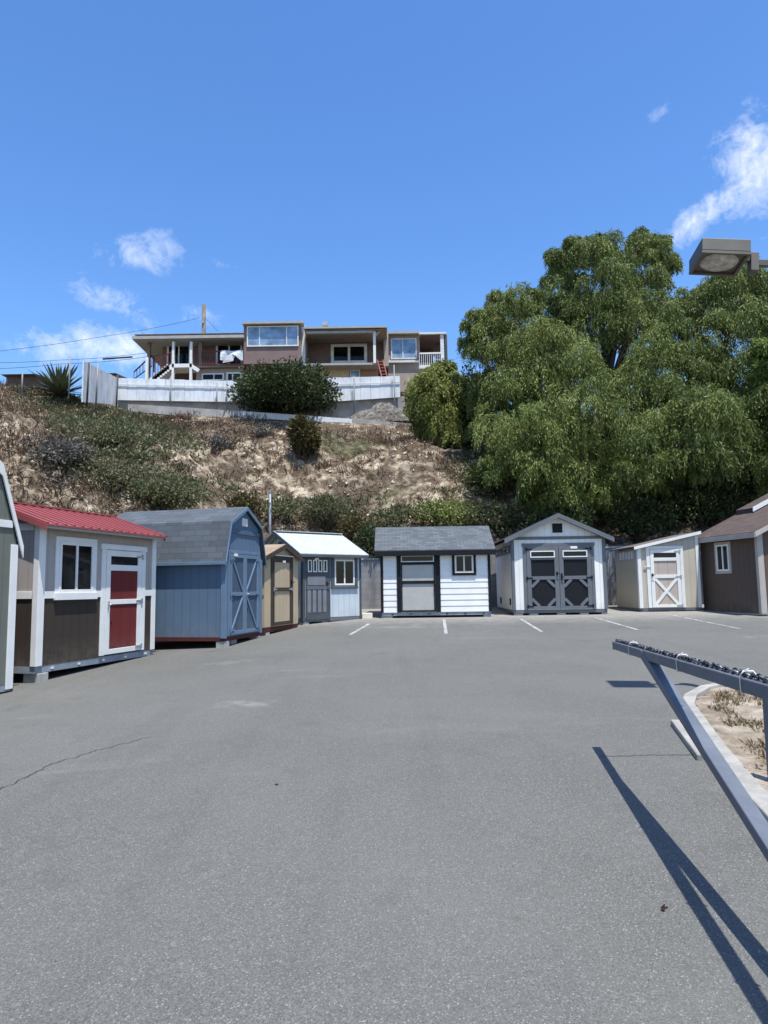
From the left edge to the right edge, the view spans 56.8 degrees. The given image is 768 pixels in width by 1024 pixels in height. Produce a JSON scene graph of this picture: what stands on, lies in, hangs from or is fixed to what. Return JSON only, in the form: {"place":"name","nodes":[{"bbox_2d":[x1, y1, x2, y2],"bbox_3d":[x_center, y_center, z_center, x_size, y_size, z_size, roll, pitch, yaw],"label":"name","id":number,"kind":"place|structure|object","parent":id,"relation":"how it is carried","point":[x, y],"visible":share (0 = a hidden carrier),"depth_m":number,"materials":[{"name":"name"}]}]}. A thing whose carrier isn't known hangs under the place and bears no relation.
{"place":"outdoors","nodes":[
{"label":"outdoors","id":0,"kind":"place"},
{"bbox_2d":[3,318,197,350],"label":"utility wire","id":1,"kind":"object","parent":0,"point":[97,337],"visible":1,"depth_m":51.52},
{"bbox_2d":[0,386,765,557],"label":"hillside","id":2,"kind":"structure","parent":0,"point":[408,486],"depth_m":28.96,"materials":[{"name":"soil"}]},
{"bbox_2d":[21,372,22,396],"bbox_3d":[-16.472,-5.810,32.315,0.068,1.155,0.068,-1,-6,0],"label":"fence post","id":3,"kind":"object","parent":2,"relation":"on","point":[22,384],"visible":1,"depth_m":32.29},
{"bbox_2d":[1,374,50,390],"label":"distant house","id":4,"kind":"structure","parent":2,"relation":"on","point":[14,378],"depth_m":53.37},
{"bbox_2d":[23,358,85,403],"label":"agave","id":5,"kind":"object","parent":2,"relation":"on","point":[57,383],"visible":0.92,"depth_m":36.23,"materials":[{"name":"green plant"}]},
{"bbox_2d":[20,433,99,473],"bbox_3d":[-10.550,-1.833,22.991,2.202,1.431,2.230,-1,-6,0],"label":"scrub bush","id":6,"kind":"object","parent":2,"relation":"on","point":[53,450],"visible":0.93,"depth_m":22.73,"materials":[{"name":"grey plant"}]},
{"bbox_2d":[68,357,70,398],"bbox_3d":[-14.333,-6.113,32.344,0.068,1.952,0.068,-1,-6,0],"label":"fence post","id":7,"kind":"object","parent":2,"relation":"on","point":[69,378],"visible":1,"depth_m":32.31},
{"bbox_2d":[81,361,118,409],"bbox_3d":[-14.388,-6.208,36.234,0.373,3.229,6.103,0,-6,-8],"label":"panel fence","id":8,"kind":"object","parent":2,"relation":"on","point":[99,385],"visible":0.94,"depth_m":35.45,"materials":[{"name":"white wood"}]},
{"bbox_2d":[62,457,150,494],"bbox_3d":[-9.195,-1.130,23.476,2.862,1.449,2.637,3,-7,-30],"label":"scrub bush","id":9,"kind":"object","parent":2,"relation":"on","point":[112,476],"visible":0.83,"depth_m":23.22,"materials":[{"name":"green plant"}]},
{"bbox_2d":[72,415,144,455],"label":"scrub bush","id":10,"kind":"object","parent":2,"relation":"on","point":[109,430],"visible":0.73,"depth_m":25.37,"materials":[{"name":"green plant"}]},
{"bbox_2d":[109,373,125,404],"bbox_3d":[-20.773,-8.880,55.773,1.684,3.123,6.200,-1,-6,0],"label":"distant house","id":11,"kind":"structure","parent":2,"relation":"on","point":[116,374],"depth_m":53.38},
{"bbox_2d":[118,473,214,510],"bbox_3d":[-7.483,-0.579,24.058,2.724,1.356,3.153,5,-8,-44],"label":"scrub bush","id":12,"kind":"object","parent":2,"relation":"on","point":[170,495],"visible":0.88,"depth_m":23.64,"materials":[{"name":"green plant"}]},
{"bbox_2d":[128,404,237,417],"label":"wall","id":13,"kind":"structure","parent":2,"relation":"on","point":[159,410],"depth_m":37.79,"materials":[{"name":"concrete"}]},
{"bbox_2d":[202,304,205,332],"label":"utility pole","id":14,"kind":"object","parent":2,"relation":"on","point":[203,318],"visible":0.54,"depth_m":55.81,"materials":[{"name":"wood"}]},
{"bbox_2d":[202,433,235,450],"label":"scrub bush","id":15,"kind":"object","parent":2,"relation":"on","point":[221,441],"visible":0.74,"depth_m":29.59,"materials":[{"name":"grey plant"}]},
{"bbox_2d":[226,490,265,516],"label":"scrub bush","id":16,"kind":"object","parent":2,"relation":"on","point":[241,501],"visible":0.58,"depth_m":26.52,"materials":[{"name":"green plant"}]},
{"bbox_2d":[3,398,495,536],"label":"loose stones","id":17,"kind":"object","parent":2,"relation":"on","point":[241,467],"visible":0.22,"depth_m":29.39,"materials":[{"name":"stone"}]},
{"bbox_2d":[118,396,404,417],"bbox_3d":[-6.855,-5.498,39.833,16.092,1.893,0.250,-1,-6,0],"label":"concrete footing","id":18,"kind":"object","parent":2,"relation":"on","point":[344,409],"visible":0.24,"depth_m":39.76,"materials":[{"name":"grey concrete"}]},
{"bbox_2d":[118,365,399,413],"bbox_3d":[-6.962,-6.292,39.380,15.734,3.513,0.351,-1,-6,0],"label":"panel fence","id":19,"kind":"object","parent":18,"relation":"on","point":[354,388],"visible":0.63,"depth_m":39.54,"materials":[{"name":"white wood"}]},
{"bbox_2d":[249,420,277,437],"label":"scrub bush","id":20,"kind":"object","parent":2,"relation":"on","point":[260,430],"visible":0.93,"depth_m":34.78,"materials":[{"name":"grey plant"}]},
{"bbox_2d":[269,492,271,534],"bbox_3d":[-4.221,0.531,26.296,0.108,2.570,0.109,-1,-6,0],"label":"pole","id":21,"kind":"object","parent":2,"relation":"on","point":[270,513],"visible":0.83,"depth_m":26.31,"materials":[{"name":"metal"}]},
{"bbox_2d":[224,353,344,415],"bbox_3d":[-5.295,-6.468,38.534,6.436,3.308,5.803,-1,-6,0],"label":"round shrub","id":22,"kind":"object","parent":2,"relation":"on","point":[293,386],"visible":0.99,"depth_m":37.13,"materials":[{"name":"green plant"}]},
{"bbox_2d":[260,490,309,524],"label":"scrub bush","id":23,"kind":"object","parent":2,"relation":"on","point":[284,508],"visible":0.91,"depth_m":26.86,"materials":[{"name":"green plant"}]},
{"bbox_2d":[132,321,447,404],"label":"hill house","id":24,"kind":"structure","parent":2,"relation":"on","point":[347,351],"depth_m":43.99,"materials":[{"name":"paint"}]},
{"bbox_2d":[0,353,143,362],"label":"utility wire","id":25,"kind":"object","parent":24,"relation":"attached to","point":[71,359],"visible":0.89,"depth_m":47.69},
{"bbox_2d":[0,355,157,368],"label":"utility wire","id":26,"kind":"object","parent":24,"relation":"attached to","point":[94,362],"visible":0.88,"depth_m":44.91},
{"bbox_2d":[167,346,189,363],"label":"window","id":27,"kind":"structure","parent":24,"relation":"in","point":[182,354],"depth_m":44.56,"materials":[{"name":"glass"}]},
{"bbox_2d":[202,373,223,380],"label":"window","id":28,"kind":"structure","parent":24,"relation":"in","point":[205,376],"depth_m":43.68,"materials":[{"name":"glass"}]},
{"bbox_2d":[216,345,241,362],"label":"window","id":29,"kind":"structure","parent":24,"relation":"in","point":[218,348],"depth_m":44.57,"materials":[{"name":"glass"}]},
{"bbox_2d":[220,350,242,362],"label":"awning cloth","id":30,"kind":"object","parent":24,"relation":"hanging from","point":[227,356],"visible":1,"depth_m":43.27,"materials":[{"name":"white fabric"}]},
{"bbox_2d":[226,372,241,380],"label":"window","id":31,"kind":"structure","parent":24,"relation":"in","point":[229,375],"depth_m":43.68,"materials":[{"name":"white paint"}]},
{"bbox_2d":[247,326,298,346],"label":"window","id":32,"kind":"structure","parent":24,"relation":"in","point":[257,336],"depth_m":43.55,"materials":[{"name":"glass"}]},
{"bbox_2d":[331,344,366,362],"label":"window","id":33,"kind":"structure","parent":24,"relation":"in","point":[340,353],"depth_m":45.27,"materials":[{"name":"glass"}]},
{"bbox_2d":[350,370,359,376],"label":"window","id":34,"kind":"structure","parent":24,"relation":"in","point":[356,373],"depth_m":44.07,"materials":[{"name":"glass"}]},
{"bbox_2d":[376,360,386,376],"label":"red ladder","id":35,"kind":"object","parent":24,"relation":"attached to","point":[379,367],"visible":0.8,"depth_m":42.87,"materials":[{"name":"red metal"}]},
{"bbox_2d":[391,338,416,358],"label":"window","id":36,"kind":"structure","parent":24,"relation":"in","point":[401,348],"depth_m":46.33,"materials":[{"name":"glass"}]},
{"bbox_2d":[238,411,351,422],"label":"wall","id":37,"kind":"structure","parent":2,"relation":"on","point":[287,416],"depth_m":37.74,"materials":[{"name":"grey concrete"}]},
{"bbox_2d":[3,382,598,536],"bbox_3d":[-6.184,-3.052,30.723,28.921,9.312,15.675,-1,-6,0],"label":"ground cover","id":38,"kind":"object","parent":2,"relation":"on","point":[135,453],"visible":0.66,"depth_m":27.72,"materials":[{"name":"green plant"}]},
{"bbox_2d":[285,413,322,460],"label":"round shrub","id":39,"kind":"object","parent":2,"relation":"on","point":[302,432],"visible":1,"depth_m":30.59,"materials":[{"name":"green plant"}]},
{"bbox_2d":[300,492,360,531],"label":"scrub bush","id":40,"kind":"object","parent":2,"relation":"on","point":[322,501],"visible":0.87,"depth_m":26.87,"materials":[{"name":"green plant"}]},
{"bbox_2d":[331,509,380,542],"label":"scrub bush","id":41,"kind":"object","parent":2,"relation":"on","point":[353,528],"visible":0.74,"depth_m":26.46,"materials":[{"name":"green plant"}]},
{"bbox_2d":[0,379,729,550],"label":"dry brush","id":42,"kind":"object","parent":2,"relation":"on","point":[7,406],"visible":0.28,"depth_m":29.56,"materials":[{"name":"brown plant"}]},
{"bbox_2d":[353,522,381,559],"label":"scrub bush","id":43,"kind":"object","parent":2,"relation":"on","point":[366,539],"visible":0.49,"depth_m":25.50,"materials":[{"name":"green plant"}]},
{"bbox_2d":[348,402,412,421],"bbox_3d":[0.051,-5.359,38.677,4.400,1.186,1.600,-1,-6,0],"label":"spoil heap","id":44,"kind":"object","parent":2,"relation":"on","point":[380,411],"visible":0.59,"depth_m":38.03,"materials":[{"name":"grey gravel"}]},
{"bbox_2d":[352,418,410,425],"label":"wall","id":45,"kind":"structure","parent":2,"relation":"on","point":[357,420],"depth_m":37.71,"materials":[{"name":"concrete"}]},
{"bbox_2d":[364,501,419,526],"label":"scrub bush","id":46,"kind":"object","parent":2,"relation":"on","point":[391,515],"visible":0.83,"depth_m":27.06,"materials":[{"name":"green plant"}]},
{"bbox_2d":[402,357,473,451],"bbox_3d":[2.841,-4.976,34.559,3.989,5.610,3.934,-1,-6,0],"label":"pepper tree","id":47,"kind":"object","parent":2,"relation":"on","point":[433,393],"visible":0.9,"depth_m":33.67,"materials":[{"name":"green plant"}]},
{"bbox_2d":[408,497,479,526],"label":"scrub bush","id":48,"kind":"object","parent":2,"relation":"on","point":[438,509],"visible":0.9,"depth_m":26.91,"materials":[{"name":"green plant"}]},
{"bbox_2d":[452,362,489,449],"bbox_3d":[4.231,-5.035,34.191,1.931,4.755,2.146,5,-8,-42],"label":"tall shrub","id":49,"kind":"object","parent":2,"relation":"on","point":[464,407],"visible":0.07,"depth_m":33.84,"materials":[{"name":"green plant"}]},
{"bbox_2d":[455,497,518,534],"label":"scrub bush","id":50,"kind":"object","parent":2,"relation":"on","point":[492,514],"visible":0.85,"depth_m":26.73,"materials":[{"name":"green plant"}]},
{"bbox_2d":[464,460,511,491],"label":"scrub bush","id":51,"kind":"object","parent":2,"relation":"on","point":[478,479],"visible":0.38,"depth_m":29.23,"materials":[{"name":"green plant"}]},
{"bbox_2d":[361,545,703,608],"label":"retaining wall","id":52,"kind":"structure","parent":2,"relation":"on","point":[370,583],"depth_m":25.24,"materials":[{"name":"grey concrete"}]},
{"bbox_2d":[456,280,634,521],"bbox_3d":[6.573,-5.162,29.823,6.780,11.916,9.387,-1,-6,0],"label":"pepper tree","id":53,"kind":"object","parent":2,"relation":"on","point":[550,418],"visible":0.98,"depth_m":27.71,"materials":[{"name":"green plant"}]},
{"bbox_2d":[516,502,597,530],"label":"scrub bush","id":54,"kind":"object","parent":2,"relation":"on","point":[536,516],"visible":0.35,"depth_m":25.88,"materials":[{"name":"green plant"}]},
{"bbox_2d":[530,225,683,459],"bbox_3d":[10.605,-7.624,32.492,8.222,12.622,6.651,-1,-6,0],"label":"pepper tree","id":55,"kind":"object","parent":2,"relation":"on","point":[624,305],"visible":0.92,"depth_m":31.55,"materials":[{"name":"green plant"}]},
{"bbox_2d":[601,491,681,540],"bbox_3d":[9.723,0.250,26.732,3.072,2.067,3.044,-1,-6,0],"label":"scrub bush","id":56,"kind":"object","parent":2,"relation":"on","point":[638,515],"visible":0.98,"depth_m":26.25,"materials":[{"name":"green plant"}]},
{"bbox_2d":[593,256,767,505],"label":"pepper tree","id":57,"kind":"object","parent":2,"relation":"on","point":[713,399],"visible":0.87,"depth_m":26.23,"materials":[{"name":"green plant"}]},
{"bbox_2d":[654,482,755,528],"bbox_3d":[12.056,-0.230,27.049,3.548,2.002,3.101,-1,-6,0],"label":"scrub bush","id":58,"kind":"object","parent":2,"relation":"on","point":[687,503],"visible":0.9,"depth_m":26.64,"materials":[{"name":"green plant"}]},
{"bbox_2d":[720,458,767,505],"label":"scrub bush","id":59,"kind":"object","parent":2,"relation":"on","point":[749,486],"visible":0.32,"depth_m":26.95,"materials":[{"name":"green plant"}]},
{"bbox_2d":[747,312,767,440],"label":"leafy tree","id":60,"kind":"object","parent":2,"relation":"on","point":[759,364],"visible":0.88,"depth_m":25.20,"materials":[{"name":"green plant"}]},
{"bbox_2d":[0,604,767,1023],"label":"asphalt lot","id":61,"kind":"structure","parent":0,"point":[218,876],"depth_m":4.31,"materials":[{"name":"grey asphalt"}]},
{"bbox_2d":[0,460,23,691],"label":"storage shed","id":62,"kind":"structure","parent":61,"relation":"on","point":[11,542],"depth_m":10.63,"materials":[{"name":"wood"}]},
{"bbox_2d":[23,672,47,682],"bbox_3d":[-5.662,2.699,11.546,0.300,0.160,0.220,-3,-6,16],"label":"concrete block","id":63,"kind":"object","parent":61,"relation":"on","point":[35,678],"depth_m":11.46,"materials":[{"name":"grey concrete"}]},
{"bbox_2d":[0,737,147,788],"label":"pavement crack","id":64,"kind":"object","parent":61,"relation":"on","point":[63,759],"visible":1,"depth_m":6.26,"materials":[{"name":"grey asphalt"}]},
{"bbox_2d":[13,501,166,673],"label":"storage shed","id":65,"kind":"structure","parent":61,"relation":"on","point":[86,590],"depth_m":12.52,"materials":[{"name":"wood"}]},
{"bbox_2d":[53,536,97,599],"bbox_3d":[-5.345,0.985,12.371,0.060,1.075,1.040,-3,-6,16],"label":"window","id":66,"kind":"structure","parent":65,"relation":"in","point":[75,570],"depth_m":12.33,"materials":[{"name":"white paint"}]},
{"bbox_2d":[104,550,143,654],"bbox_3d":[-4.942,1.708,13.581,0.104,1.920,1.095,-3,-6,16],"label":"door","id":67,"kind":"structure","parent":65,"relation":"in","point":[123,601],"depth_m":13.56,"materials":[{"name":"red paint"}]},
{"bbox_2d":[117,507,266,640],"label":"storage shed","id":68,"kind":"structure","parent":61,"relation":"on","point":[210,562],"depth_m":15.30,"materials":[{"name":"blue paint"}]},
{"bbox_2d":[230,554,244,634],"bbox_3d":[-3.193,1.789,15.485,0.053,1.728,0.734,-2,-6,14],"label":"door","id":69,"kind":"structure","parent":68,"relation":"in","point":[237,563],"depth_m":15.50,"materials":[{"name":"blue paint"}]},
{"bbox_2d":[245,555,259,632],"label":"door","id":70,"kind":"structure","parent":68,"relation":"in","point":[252,592],"depth_m":16.22,"materials":[{"name":"blue paint"}]},
{"bbox_2d":[216,641,228,647],"bbox_3d":[-3.407,2.802,14.995,0.200,0.146,0.220,-2,-6,14],"label":"concrete block","id":71,"kind":"object","parent":61,"relation":"on","point":[222,644],"depth_m":14.90,"materials":[{"name":"grey concrete"}]},
{"bbox_2d":[229,639,236,644],"bbox_3d":[-3.380,2.853,15.584,0.190,0.124,0.300,-2,-6,14],"label":"concrete block","id":72,"kind":"object","parent":61,"relation":"on","point":[232,642],"depth_m":15.49,"materials":[{"name":"grey concrete"}]},
{"bbox_2d":[262,544,304,632],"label":"storage shed","id":73,"kind":"structure","parent":61,"relation":"on","point":[280,592],"depth_m":17.85,"materials":[{"name":"beige paint"}]},
{"bbox_2d":[273,560,293,625],"bbox_3d":[-2.534,2.028,17.947,0.108,1.610,1.100,-3,-6,17],"label":"door","id":74,"kind":"structure","parent":73,"relation":"in","point":[282,572],"depth_m":17.95,"materials":[{"name":"beige wood"}]},
{"bbox_2d":[264,530,368,621],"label":"storage shed","id":75,"kind":"structure","parent":61,"relation":"on","point":[329,580],"depth_m":20.18,"materials":[{"name":"white wood"}]},
{"bbox_2d":[306,557,329,619],"bbox_3d":[-1.838,2.098,19.746,0.757,1.770,0.104,4,-8,-40],"label":"door","id":76,"kind":"structure","parent":75,"relation":"in","point":[317,587],"depth_m":19.74,"materials":[{"name":"grey paint"}]},
{"bbox_2d":[334,560,354,584],"bbox_3d":[-1.138,1.737,20.429,0.711,0.730,0.035,4,-8,-40],"label":"window","id":77,"kind":"structure","parent":75,"relation":"in","point":[344,570],"depth_m":20.43,"materials":[{"name":"glass"}]},
{"bbox_2d":[349,624,368,634],"bbox_3d":[-0.588,2.893,17.587,0.080,0.099,2.837,-2,-6,7],"label":"parking line","id":78,"kind":"object","parent":61,"relation":"on","point":[358,629],"visible":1,"depth_m":17.41,"materials":[{"name":"paint"}]},
{"bbox_2d":[361,613,371,618],"bbox_3d":[-0.530,3.054,20.869,0.340,0.170,0.200,2,-7,-28],"label":"loose block","id":79,"kind":"object","parent":61,"relation":"on","point":[366,615],"depth_m":20.77,"materials":[{"name":"beige concrete"}]},
{"bbox_2d":[2,674,758,1016],"bbox_3d":[0.050,2.095,6.303,10.651,0.286,7.987,-1,-6,0],"label":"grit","id":80,"kind":"object","parent":61,"relation":"on","point":[434,868],"visible":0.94,"depth_m":3.55,"materials":[{"name":"grey gravel"}]},
{"bbox_2d":[374,526,495,615],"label":"storage shed","id":81,"kind":"structure","parent":61,"relation":"on","point":[438,570],"depth_m":20.91,"materials":[{"name":"wood"}]},
{"bbox_2d":[401,556,436,611],"bbox_3d":[1.029,2.079,20.867,1.041,1.700,0.123,-1,-6,1],"label":"door","id":82,"kind":"structure","parent":81,"relation":"in","point":[418,591],"depth_m":20.90,"materials":[{"name":"grey paint"}]},
{"bbox_2d":[452,555,475,575],"bbox_3d":[2.352,1.521,20.910,0.700,0.690,0.035,-1,-6,1],"label":"window","id":83,"kind":"structure","parent":81,"relation":"in","point":[461,564],"depth_m":20.91,"materials":[{"name":"glass"}]},
{"bbox_2d":[443,619,447,633],"bbox_3d":[1.552,2.898,18.098,0.080,0.141,4.022,-1,-6,4],"label":"parking line","id":84,"kind":"object","parent":61,"relation":"on","point":[445,626],"visible":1,"depth_m":17.87,"materials":[{"name":"paint"}]},
{"bbox_2d":[520,619,542,631],"bbox_3d":[3.718,2.865,18.062,0.080,0.128,3.674,-1,-6,3],"label":"parking line","id":85,"kind":"object","parent":61,"relation":"on","point":[531,625],"visible":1,"depth_m":17.81,"materials":[{"name":"paint"}]},
{"bbox_2d":[495,513,614,612],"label":"storage shed","id":86,"kind":"structure","parent":61,"relation":"on","point":[555,563],"depth_m":21.24,"materials":[{"name":"wood"}]},
{"bbox_2d":[525,546,560,608],"bbox_3d":[4.742,1.958,21.183,0.982,1.860,0.112,-1,-6,1],"label":"door","id":87,"kind":"structure","parent":86,"relation":"in","point":[543,585],"depth_m":21.20,"materials":[{"name":"wood"}]},
{"bbox_2d":[558,546,593,608],"bbox_3d":[5.734,1.942,21.165,0.981,1.860,0.112,-1,-6,1],"label":"door","id":88,"kind":"structure","parent":86,"relation":"in","point":[575,576],"depth_m":21.19,"materials":[{"name":"wood"}]},
{"bbox_2d":[593,617,638,629],"bbox_3d":[5.891,2.843,18.204,0.080,0.129,3.679,-1,-6,1],"label":"parking line","id":89,"kind":"object","parent":61,"relation":"on","point":[616,623],"visible":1,"depth_m":18.02,"materials":[{"name":"paint"}]},
{"bbox_2d":[615,754,690,755],"bbox_3d":[2.239,2.033,5.943,0.843,0.001,0.035,-1,-6,-1],"label":"pavement crack","id":90,"kind":"object","parent":61,"relation":"on","point":[656,754],"visible":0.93,"depth_m":5.94,"materials":[{"name":"grey asphalt"}]},
{"bbox_2d":[610,531,701,610],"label":"storage shed","id":91,"kind":"structure","parent":61,"relation":"on","point":[661,574],"depth_m":21.99,"materials":[{"name":"wood"}]},
{"bbox_2d":[644,549,683,606],"bbox_3d":[8.625,2.041,21.910,1.165,1.785,0.108,-1,-6,-2],"label":"door","id":92,"kind":"structure","parent":91,"relation":"in","point":[666,576],"depth_m":21.94,"materials":[{"name":"white paint"}]},
{"bbox_2d":[612,641,767,861],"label":"metal gate","id":93,"kind":"structure","parent":61,"relation":"on","point":[753,819],"depth_m":3.62,"materials":[{"name":"metal"}]},
{"bbox_2d":[615,639,767,693],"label":"chain","id":94,"kind":"object","parent":93,"relation":"attached to","point":[739,672],"visible":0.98,"depth_m":3.75,"materials":[{"name":"metal"}]},
{"bbox_2d":[673,615,740,628],"bbox_3d":[8.215,2.816,18.298,0.080,0.143,4.086,-1,-6,2],"label":"parking line","id":95,"kind":"object","parent":61,"relation":"on","point":[707,622],"visible":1,"depth_m":17.93,"materials":[{"name":"paint"}]},
{"bbox_2d":[671,683,767,821],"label":"kerb","id":96,"kind":"structure","parent":61,"relation":"on","point":[756,790],"depth_m":5.82,"materials":[{"name":"grey concrete"}]},
{"bbox_2d":[695,687,767,791],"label":"dirt island","id":97,"kind":"structure","parent":61,"relation":"on","point":[729,736],"depth_m":6.53,"materials":[{"name":"beige soil"}]},
{"bbox_2d":[689,238,767,276],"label":"street lamp","id":98,"kind":"object","parent":97,"relation":"on","point":[720,257],"visible":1,"depth_m":8.24,"materials":[{"name":"grey metal"}]},
{"bbox_2d":[707,688,766,770],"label":"dry weeds","id":99,"kind":"object","parent":97,"relation":"on","point":[722,694],"visible":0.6,"depth_m":6.86,"materials":[{"name":"brown plant"}]},
{"bbox_2d":[762,699,767,776],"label":"steel post","id":100,"kind":"object","parent":97,"relation":"on","point":[765,709],"visible":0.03,"depth_m":5.07,"materials":[{"name":"metal"}]},
{"bbox_2d":[698,494,767,614],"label":"storage shed","id":101,"kind":"structure","parent":61,"relation":"on","point":[734,555],"depth_m":20.88,"materials":[{"name":"brown wood"}]},
{"bbox_2d":[714,541,731,573],"bbox_3d":[10.159,1.373,21.292,0.040,0.950,0.740,0,-6,-10],"label":"window","id":102,"kind":"structure","parent":101,"relation":"in","point":[722,550],"depth_m":21.27,"materials":[{"name":"white paint"}]},
{"bbox_2d":[0,0,767,414],"label":"sky","id":103,"kind":"structure","parent":0,"point":[396,165],"materials":[{"name":"blue"}]}
]}

